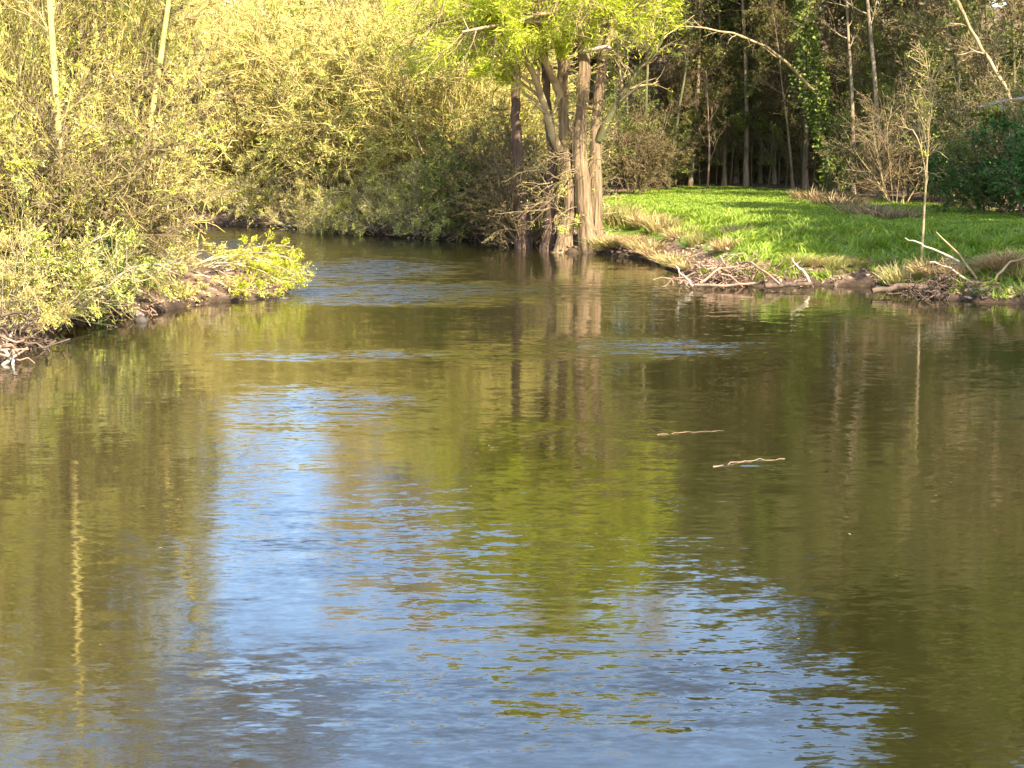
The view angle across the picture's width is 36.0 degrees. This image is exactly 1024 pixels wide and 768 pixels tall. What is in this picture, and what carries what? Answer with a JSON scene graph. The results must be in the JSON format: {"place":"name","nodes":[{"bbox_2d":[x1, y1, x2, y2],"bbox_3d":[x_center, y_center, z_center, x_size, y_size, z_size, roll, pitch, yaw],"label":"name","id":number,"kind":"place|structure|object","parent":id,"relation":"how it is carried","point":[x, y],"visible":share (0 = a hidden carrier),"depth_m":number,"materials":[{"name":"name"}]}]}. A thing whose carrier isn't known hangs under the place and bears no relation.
{"place":"outdoors","nodes":[
{"label":"outdoors","id":0,"kind":"place"},
{"bbox_2d":[0,225,1023,767],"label":"water","id":1,"kind":"structure","parent":0,"point":[384,517],"depth_m":14.51,"materials":[{"name":"green liquid"}]},
{"bbox_2d":[0,7,1023,357],"bbox_3d":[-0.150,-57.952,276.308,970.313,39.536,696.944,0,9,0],"label":"ground","id":2,"kind":"structure","parent":0,"point":[824,281],"depth_m":41.19,"materials":[{"name":"soil"}]},
{"bbox_2d":[0,306,69,351],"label":"root heap","id":3,"kind":"object","parent":2,"relation":"on","point":[7,331],"visible":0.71,"depth_m":26.68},
{"bbox_2d":[0,0,71,218],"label":"willow shrub","id":4,"kind":"object","parent":2,"relation":"on","point":[9,94],"visible":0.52,"depth_m":31.36,"materials":[{"name":"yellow plant"}]},
{"bbox_2d":[0,203,79,314],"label":"bush","id":5,"kind":"object","parent":2,"relation":"on","point":[8,221],"visible":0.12,"depth_m":29.58,"materials":[{"name":"green plant"}]},
{"bbox_2d":[0,0,112,240],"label":"tree trunk","id":6,"kind":"object","parent":2,"relation":"on","point":[50,28],"visible":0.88,"depth_m":30.51,"materials":[{"name":"beige plant"}]},
{"bbox_2d":[0,216,120,341],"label":"bush","id":7,"kind":"object","parent":2,"relation":"on","point":[85,281],"visible":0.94,"depth_m":27.21,"materials":[{"name":"green plant"}]},
{"bbox_2d":[0,0,131,215],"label":"willow shrub","id":8,"kind":"object","parent":2,"relation":"on","point":[76,65],"visible":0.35,"depth_m":33.19,"materials":[{"name":"green plant"}]},
{"bbox_2d":[0,0,140,137],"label":"willow shrub","id":9,"kind":"object","parent":2,"relation":"on","point":[86,29],"visible":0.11,"depth_m":35.25,"materials":[{"name":"plant"}]},
{"bbox_2d":[0,167,156,322],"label":"bush","id":10,"kind":"object","parent":2,"relation":"on","point":[108,221],"visible":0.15,"depth_m":30.29,"materials":[{"name":"green plant"}]},
{"bbox_2d":[0,58,168,319],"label":"willow shrub","id":11,"kind":"object","parent":2,"relation":"on","point":[25,163],"visible":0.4,"depth_m":29.49,"materials":[{"name":"green plant"}]},
{"bbox_2d":[0,168,178,331],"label":"bush","id":12,"kind":"object","parent":2,"relation":"on","point":[78,260],"visible":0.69,"depth_m":28.50,"materials":[{"name":"green plant"}]},
{"bbox_2d":[0,194,178,313],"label":"bush","id":13,"kind":"object","parent":2,"relation":"on","point":[147,282],"visible":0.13,"depth_m":31.75,"materials":[{"name":"green plant"}]},
{"bbox_2d":[1,0,180,213],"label":"willow shrub","id":14,"kind":"object","parent":2,"relation":"on","point":[119,13],"visible":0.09,"depth_m":35.05,"materials":[{"name":"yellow plant"}]},
{"bbox_2d":[0,52,187,291],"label":"brown shrub","id":15,"kind":"object","parent":2,"relation":"on","point":[45,171],"visible":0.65,"depth_m":29.80,"materials":[{"name":"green plant"}]},
{"bbox_2d":[0,0,231,236],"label":"willow shrub","id":16,"kind":"object","parent":2,"relation":"on","point":[171,46],"visible":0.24,"depth_m":35.81,"materials":[{"name":"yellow plant"}]},
{"bbox_2d":[12,41,234,287],"bbox_3d":[-8.049,-4.558,32.989,5.158,5.081,4.824,9,12,44],"label":"willow shrub","id":17,"kind":"object","parent":2,"relation":"on","point":[181,123],"visible":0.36,"depth_m":32.41,"materials":[{"name":"green plant"}]},
{"bbox_2d":[35,121,213,300],"bbox_3d":[-8.215,-3.578,32.179,3.675,3.723,4.824,1,9,8],"label":"brown shrub","id":18,"kind":"object","parent":2,"relation":"on","point":[165,219],"visible":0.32,"depth_m":31.68,"materials":[{"name":"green plant"}]},
{"bbox_2d":[4,0,246,259],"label":"willow shrub","id":19,"kind":"object","parent":2,"relation":"on","point":[176,32],"visible":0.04,"depth_m":39.98,"materials":[{"name":"plant"}]},
{"bbox_2d":[0,0,252,225],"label":"shrub","id":20,"kind":"object","parent":2,"relation":"on","point":[133,98],"visible":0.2,"depth_m":33.81,"materials":[{"name":"green plant"}]},
{"bbox_2d":[98,187,198,296],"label":"bush","id":21,"kind":"object","parent":2,"relation":"on","point":[181,266],"visible":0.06,"depth_m":32.99,"materials":[{"name":"green plant"}]},
{"bbox_2d":[136,0,170,191],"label":"tree trunk","id":22,"kind":"object","parent":2,"relation":"on","point":[162,41],"visible":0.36,"depth_m":33.48,"materials":[{"name":"yellow plant"}]},
{"bbox_2d":[143,234,267,306],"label":"overhanging shrub","id":23,"kind":"object","parent":2,"relation":"on","point":[208,246],"visible":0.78,"depth_m":34.52,"materials":[{"name":"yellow plant"}]},
{"bbox_2d":[110,0,306,211],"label":"willow shrub","id":24,"kind":"object","parent":2,"relation":"on","point":[195,10],"visible":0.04,"depth_m":66.86,"materials":[{"name":"plant"}]},
{"bbox_2d":[181,146,274,212],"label":"bush","id":25,"kind":"object","parent":2,"relation":"on","point":[212,204],"visible":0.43,"depth_m":65.81,"materials":[{"name":"green plant"}]},
{"bbox_2d":[171,0,307,204],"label":"willow shrub","id":26,"kind":"object","parent":2,"relation":"on","point":[229,109],"visible":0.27,"depth_m":66.21,"materials":[{"name":"plant"}]},
{"bbox_2d":[201,150,295,218],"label":"bush","id":27,"kind":"object","parent":2,"relation":"on","point":[255,177],"visible":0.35,"depth_m":65.70,"materials":[{"name":"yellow plant"}]},
{"bbox_2d":[171,0,334,201],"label":"willow shrub","id":28,"kind":"object","parent":2,"relation":"on","point":[259,74],"visible":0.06,"depth_m":67.85,"materials":[{"name":"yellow plant"}]},
{"bbox_2d":[193,228,316,300],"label":"overhanging shrub","id":29,"kind":"object","parent":2,"relation":"on","point":[263,265],"visible":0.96,"depth_m":35.92,"materials":[{"name":"green plant"}]},
{"bbox_2d":[205,155,326,227],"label":"bush","id":30,"kind":"object","parent":2,"relation":"on","point":[236,195],"visible":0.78,"depth_m":64.00,"materials":[{"name":"green plant"}]},
{"bbox_2d":[165,2,367,204],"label":"willow shrub","id":31,"kind":"object","parent":2,"relation":"on","point":[224,68],"visible":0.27,"depth_m":65.95,"materials":[{"name":"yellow plant"}]},
{"bbox_2d":[250,169,338,229],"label":"bush","id":32,"kind":"object","parent":2,"relation":"on","point":[294,206],"visible":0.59,"depth_m":62.26,"materials":[{"name":"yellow plant"}]},
{"bbox_2d":[207,0,443,211],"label":"willow shrub","id":33,"kind":"object","parent":2,"relation":"on","point":[312,17],"visible":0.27,"depth_m":64.81,"materials":[{"name":"plant"}]},
{"bbox_2d":[286,188,371,234],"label":"bush","id":34,"kind":"object","parent":2,"relation":"on","point":[314,229],"visible":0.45,"depth_m":59.58,"materials":[{"name":"green plant"}]},
{"bbox_2d":[208,0,457,194],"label":"willow tree","id":35,"kind":"object","parent":2,"relation":"on","point":[302,3],"visible":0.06,"depth_m":72.63,"materials":[{"name":"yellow plant"}]},
{"bbox_2d":[304,165,406,234],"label":"bush","id":36,"kind":"object","parent":2,"relation":"on","point":[331,210],"visible":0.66,"depth_m":58.42,"materials":[{"name":"green plant"}]},
{"bbox_2d":[230,0,505,211],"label":"willow shrub","id":37,"kind":"object","parent":2,"relation":"on","point":[273,145],"visible":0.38,"depth_m":63.10,"materials":[{"name":"yellow plant"}]},
{"bbox_2d":[331,167,437,236],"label":"bush","id":38,"kind":"object","parent":2,"relation":"on","point":[355,229],"visible":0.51,"depth_m":58.04,"materials":[{"name":"green plant"}]},
{"bbox_2d":[240,0,548,212],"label":"willow shrub","id":39,"kind":"object","parent":2,"relation":"on","point":[347,38],"visible":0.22,"depth_m":60.54,"materials":[{"name":"yellow plant"}]},
{"bbox_2d":[354,168,456,232],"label":"bush","id":40,"kind":"object","parent":2,"relation":"on","point":[381,189],"visible":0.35,"depth_m":57.05,"materials":[{"name":"green plant"}]},
{"bbox_2d":[290,0,554,205],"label":"willow shrub","id":41,"kind":"object","parent":2,"relation":"on","point":[377,48],"visible":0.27,"depth_m":59.08,"materials":[{"name":"yellow plant"}]},
{"bbox_2d":[374,148,486,240],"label":"bush","id":42,"kind":"object","parent":2,"relation":"on","point":[403,204],"visible":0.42,"depth_m":56.14,"materials":[{"name":"green plant"}]},
{"bbox_2d":[398,108,510,240],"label":"bush","id":43,"kind":"object","parent":2,"relation":"on","point":[434,168],"visible":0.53,"depth_m":54.91,"materials":[{"name":"green plant"}]},
{"bbox_2d":[275,0,635,194],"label":"willow tree","id":44,"kind":"object","parent":2,"relation":"on","point":[525,74],"visible":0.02,"depth_m":69.48,"materials":[{"name":"plant"}]},
{"bbox_2d":[303,0,630,234],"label":"willow shrub","id":45,"kind":"object","parent":2,"relation":"on","point":[417,131],"visible":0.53,"depth_m":57.89,"materials":[{"name":"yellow plant"}]},
{"bbox_2d":[422,165,513,241],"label":"bush","id":46,"kind":"object","parent":2,"relation":"on","point":[444,219],"visible":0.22,"depth_m":54.97,"materials":[{"name":"green plant"}]},
{"bbox_2d":[399,76,589,176],"bbox_3d":[-0.825,-9.451,59.368,7.548,7.029,6.325,1,9,8],"label":"willow shrub","id":47,"kind":"object","parent":2,"relation":"on","point":[540,127],"visible":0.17,"depth_m":58.67,"materials":[{"name":"green plant"}]},
{"bbox_2d":[428,139,562,235],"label":"bush","id":48,"kind":"object","parent":2,"relation":"on","point":[453,215],"visible":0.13,"depth_m":54.53,"materials":[{"name":"green plant"}]},
{"bbox_2d":[444,124,576,247],"bbox_3d":[0.482,-6.177,51.840,4.594,4.653,6.030,4,10,25],"label":"understory shrub","id":49,"kind":"object","parent":2,"relation":"on","point":[503,219],"visible":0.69,"depth_m":51.22,"materials":[{"name":"brown plant"}]},
{"bbox_2d":[0,97,1023,361],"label":"fallen leaves","id":50,"kind":"object","parent":2,"relation":"on","point":[873,275],"depth_m":38.69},
{"bbox_2d":[438,90,614,231],"bbox_3d":[0.660,-7.537,54.102,6.432,4.964,4.900,-1,9,-7],"label":"understory shrub","id":51,"kind":"object","parent":2,"relation":"on","point":[462,150],"visible":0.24,"depth_m":53.72,"materials":[{"name":"green plant"}]},
{"bbox_2d":[374,0,694,253],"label":"multi stemmed willow","id":52,"kind":"object","parent":2,"relation":"on","point":[514,26],"visible":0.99,"depth_m":48.47,"materials":[{"name":"green plant"}]},
{"bbox_2d":[497,93,647,195],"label":"understory shrub","id":53,"kind":"object","parent":2,"relation":"on","point":[627,126],"visible":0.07,"depth_m":65.70,"materials":[{"name":"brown plant"}]},
{"bbox_2d":[537,93,675,193],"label":"understory shrub","id":54,"kind":"object","parent":2,"relation":"on","point":[619,108],"visible":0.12,"depth_m":68.70,"materials":[{"name":"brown plant"}]},
{"bbox_2d":[587,1,675,189],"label":"twiggy tree","id":55,"kind":"object","parent":2,"relation":"on","point":[609,100],"visible":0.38,"depth_m":72.79,"materials":[{"name":"green plant"}]},
{"bbox_2d":[587,97,692,194],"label":"understory shrub","id":56,"kind":"object","parent":2,"relation":"on","point":[647,168],"visible":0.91,"depth_m":66.67,"materials":[{"name":"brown plant"}]},
{"bbox_2d":[588,86,707,188],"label":"understory shrub","id":57,"kind":"object","parent":2,"relation":"on","point":[682,142],"visible":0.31,"depth_m":74.28,"materials":[{"name":"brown plant"}]},
{"bbox_2d":[612,1,700,186],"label":"twiggy tree","id":58,"kind":"object","parent":2,"relation":"on","point":[661,80],"visible":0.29,"depth_m":77.04,"materials":[{"name":"green plant"}]},
{"bbox_2d":[650,30,705,185],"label":"twiggy tree","id":59,"kind":"object","parent":2,"relation":"on","point":[671,84],"visible":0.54,"depth_m":76.72,"materials":[{"name":"green plant"}]},
{"bbox_2d":[651,0,731,189],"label":"slim tree","id":60,"kind":"object","parent":2,"relation":"on","point":[696,32],"visible":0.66,"depth_m":72.26,"materials":[{"name":"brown plant"}]},
{"bbox_2d":[649,0,738,182],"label":"twiggy tree","id":61,"kind":"object","parent":2,"relation":"on","point":[709,62],"visible":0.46,"depth_m":77.95,"materials":[{"name":"green plant"}]},
{"bbox_2d":[654,0,746,186],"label":"slim tree","id":62,"kind":"object","parent":2,"relation":"on","point":[690,180],"visible":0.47,"depth_m":78.03,"materials":[{"name":"brown plant"}]},
{"bbox_2d":[665,27,740,185],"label":"twiggy tree","id":63,"kind":"object","parent":2,"relation":"on","point":[691,111],"visible":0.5,"depth_m":77.78,"materials":[{"name":"green plant"}]},
{"bbox_2d":[654,0,768,182],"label":"twiggy tree","id":64,"kind":"object","parent":2,"relation":"on","point":[729,15],"visible":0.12,"depth_m":78.87,"materials":[{"name":"green plant"}]},
{"bbox_2d":[692,64,731,188],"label":"sapling","id":65,"kind":"object","parent":2,"relation":"on","point":[707,129],"visible":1,"depth_m":73.23,"materials":[{"name":"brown plant"}]},
{"bbox_2d":[685,40,749,184],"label":"twiggy tree","id":66,"kind":"object","parent":2,"relation":"on","point":[727,91],"visible":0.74,"depth_m":77.98,"materials":[{"name":"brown plant"}]},
{"bbox_2d":[682,0,759,185],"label":"slim tree","id":67,"kind":"object","parent":2,"relation":"on","point":[746,179],"visible":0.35,"depth_m":77.44,"materials":[{"name":"brown plant"}]},
{"bbox_2d":[685,0,758,185],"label":"slim tree","id":68,"kind":"object","parent":2,"relation":"on","point":[724,176],"visible":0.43,"depth_m":78.43,"materials":[{"name":"brown plant"}]},
{"bbox_2d":[697,12,767,184],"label":"twiggy tree","id":69,"kind":"object","parent":2,"relation":"on","point":[741,85],"visible":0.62,"depth_m":77.75,"materials":[{"name":"green plant"}]},
{"bbox_2d":[653,253,813,288],"bbox_3d":[5.609,-2.800,38.582,4.856,0.870,3.252,0,9,0],"label":"driftwood heap","id":70,"kind":"object","parent":2,"relation":"on","point":[722,274],"visible":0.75,"depth_m":38.02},
{"bbox_2d":[717,32,789,184],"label":"twiggy tree","id":71,"kind":"object","parent":2,"relation":"on","point":[739,119],"visible":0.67,"depth_m":77.73,"materials":[{"name":"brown plant"}]},
{"bbox_2d":[672,0,849,192],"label":"ivy clad tree","id":72,"kind":"object","parent":2,"relation":"on","point":[812,82],"visible":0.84,"depth_m":68.81,"materials":[{"name":"green plant"}]},
{"bbox_2d":[728,0,801,188],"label":"slim tree","id":73,"kind":"object","parent":2,"relation":"on","point":[781,65],"visible":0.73,"depth_m":74.01,"materials":[{"name":"green plant"}]},
{"bbox_2d":[734,8,800,185],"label":"twiggy tree","id":74,"kind":"object","parent":2,"relation":"on","point":[765,107],"visible":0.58,"depth_m":76.59,"materials":[{"name":"green plant"}]},
{"bbox_2d":[749,0,823,183],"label":"twiggy tree","id":75,"kind":"object","parent":2,"relation":"on","point":[779,165],"visible":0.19,"depth_m":76.81,"materials":[{"name":"green plant"}]},
{"bbox_2d":[754,24,822,186],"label":"twiggy tree","id":76,"kind":"object","parent":2,"relation":"on","point":[772,126],"visible":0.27,"depth_m":76.18,"materials":[{"name":"green plant"}]},
{"bbox_2d":[555,183,1023,299],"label":"grass","id":77,"kind":"structure","parent":2,"relation":"on","point":[779,199],"depth_m":43.48,"materials":[{"name":"plant"}]},
{"bbox_2d":[742,0,848,183],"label":"twiggy tree","id":78,"kind":"object","parent":2,"relation":"on","point":[787,10],"visible":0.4,"depth_m":75.07,"materials":[{"name":"green plant"}]},
{"bbox_2d":[783,24,852,188],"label":"twiggy tree","id":79,"kind":"object","parent":2,"relation":"on","point":[793,124],"visible":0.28,"depth_m":72.51,"materials":[{"name":"green plant"}]},
{"bbox_2d":[780,0,897,194],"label":"slim tree","id":80,"kind":"object","parent":2,"relation":"on","point":[860,6],"visible":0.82,"depth_m":67.11,"materials":[{"name":"brown plant"}]},
{"bbox_2d":[795,0,891,197],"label":"slim tree","id":81,"kind":"object","parent":2,"relation":"on","point":[805,13],"visible":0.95,"depth_m":63.04,"materials":[{"name":"brown plant"}]},
{"bbox_2d":[811,32,884,192],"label":"twiggy tree","id":82,"kind":"object","parent":2,"relation":"on","point":[860,69],"visible":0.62,"depth_m":68.20,"materials":[{"name":"green plant"}]},
{"bbox_2d":[819,0,909,180],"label":"twiggy tree","id":83,"kind":"object","parent":2,"relation":"on","point":[843,27],"visible":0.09,"depth_m":77.15,"materials":[{"name":"green plant"}]},
{"bbox_2d":[819,7,912,192],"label":"twiggy tree","id":84,"kind":"object","parent":2,"relation":"on","point":[877,38],"visible":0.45,"depth_m":68.51,"materials":[{"name":"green plant"}]},
{"bbox_2d":[840,113,909,194],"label":"understory shrub","id":85,"kind":"object","parent":2,"relation":"on","point":[865,162],"visible":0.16,"depth_m":66.80,"materials":[{"name":"brown plant"}]},
{"bbox_2d":[826,0,944,184],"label":"twiggy tree","id":86,"kind":"object","parent":2,"relation":"on","point":[890,11],"visible":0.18,"depth_m":73.96,"materials":[{"name":"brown plant"}]},
{"bbox_2d":[821,89,953,202],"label":"willow shrub","id":87,"kind":"object","parent":2,"relation":"on","point":[890,154],"visible":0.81,"depth_m":57.17,"materials":[{"name":"brown plant"}]},
{"bbox_2d":[850,199,933,219],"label":"dry grass tuft","id":88,"kind":"object","parent":2,"relation":"on","point":[893,214],"visible":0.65,"depth_m":47.45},
{"bbox_2d":[818,73,994,198],"bbox_3d":[15.698,-9.913,62.545,7.015,5.442,5.374,-1,9,-7],"label":"understory shrub","id":89,"kind":"object","parent":2,"relation":"on","point":[842,120],"visible":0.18,"depth_m":62.74,"materials":[{"name":"brown plant"}]},
{"bbox_2d":[849,61,981,201],"bbox_3d":[15.769,-9.335,59.173,5.206,5.274,6.834,6,11,36],"label":"understory shrub","id":90,"kind":"object","parent":2,"relation":"on","point":[912,82],"visible":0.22,"depth_m":58.64,"materials":[{"name":"brown plant"}]},
{"bbox_2d":[889,38,956,261],"bbox_3d":[9.499,-5.217,36.677,1.442,5.655,2.082,2,9,13],"label":"sapling","id":91,"kind":"object","parent":2,"relation":"on","point":[928,119],"visible":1,"depth_m":36.25,"materials":[{"name":"green plant"}]},
{"bbox_2d":[855,0,991,192],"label":"twiggy tree","id":92,"kind":"object","parent":2,"relation":"on","point":[882,67],"visible":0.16,"depth_m":68.25,"materials":[{"name":"brown plant"}]},
{"bbox_2d":[869,0,980,199],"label":"slim tree","id":93,"kind":"object","parent":2,"relation":"on","point":[948,19],"visible":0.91,"depth_m":58.77,"materials":[{"name":"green plant"}]},
{"bbox_2d":[871,232,1023,301],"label":"root heap","id":94,"kind":"object","parent":2,"relation":"on","point":[928,287],"visible":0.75,"depth_m":35.31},
{"bbox_2d":[880,0,1016,195],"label":"twiggy tree","id":95,"kind":"object","parent":2,"relation":"on","point":[916,36],"visible":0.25,"depth_m":64.66,"materials":[{"name":"brown plant"}]},
{"bbox_2d":[884,0,1023,200],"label":"understory shrub","id":96,"kind":"object","parent":2,"relation":"on","point":[963,89],"visible":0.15,"depth_m":58.52,"materials":[{"name":"green plant"}]},
{"bbox_2d":[895,56,1018,203],"bbox_3d":[16.686,-9.133,57.472,5.374,5.442,7.015,-6,10,-32],"label":"understory shrub","id":97,"kind":"object","parent":2,"relation":"on","point":[947,89],"visible":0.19,"depth_m":57.08,"materials":[{"name":"green plant"}]},
{"bbox_2d":[897,0,1023,201],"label":"twiggy tree","id":98,"kind":"object","parent":2,"relation":"on","point":[967,10],"visible":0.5,"depth_m":58.76,"materials":[{"name":"green plant"}]},
{"bbox_2d":[907,64,1023,207],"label":"understory shrub","id":99,"kind":"object","parent":2,"relation":"on","point":[967,126],"visible":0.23,"depth_m":53.09,"materials":[{"name":"green plant"}]},
{"bbox_2d":[913,22,1023,213],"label":"understory shrub","id":100,"kind":"object","parent":2,"relation":"on","point":[996,115],"visible":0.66,"depth_m":49.06,"materials":[{"name":"green plant"}]},
{"bbox_2d":[918,122,1023,213],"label":"evergreen bush","id":101,"kind":"object","parent":2,"relation":"on","point":[959,184],"visible":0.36,"depth_m":50.04,"materials":[{"name":"green plant"}]},
{"bbox_2d":[930,0,1023,204],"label":"twiggy tree","id":102,"kind":"object","parent":2,"relation":"on","point":[1014,6],"visible":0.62,"depth_m":55.48,"materials":[{"name":"green plant"}]},
{"bbox_2d":[947,0,1014,113],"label":"leaning tree","id":103,"kind":"object","parent":2,"relation":"on","point":[984,53],"visible":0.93,"depth_m":53.80,"materials":[{"name":"brown plant"}]},
{"bbox_2d":[971,108,1023,216],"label":"evergreen bush","id":104,"kind":"object","parent":2,"relation":"on","point":[1013,177],"visible":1,"depth_m":47.29,"materials":[{"name":"green plant"}]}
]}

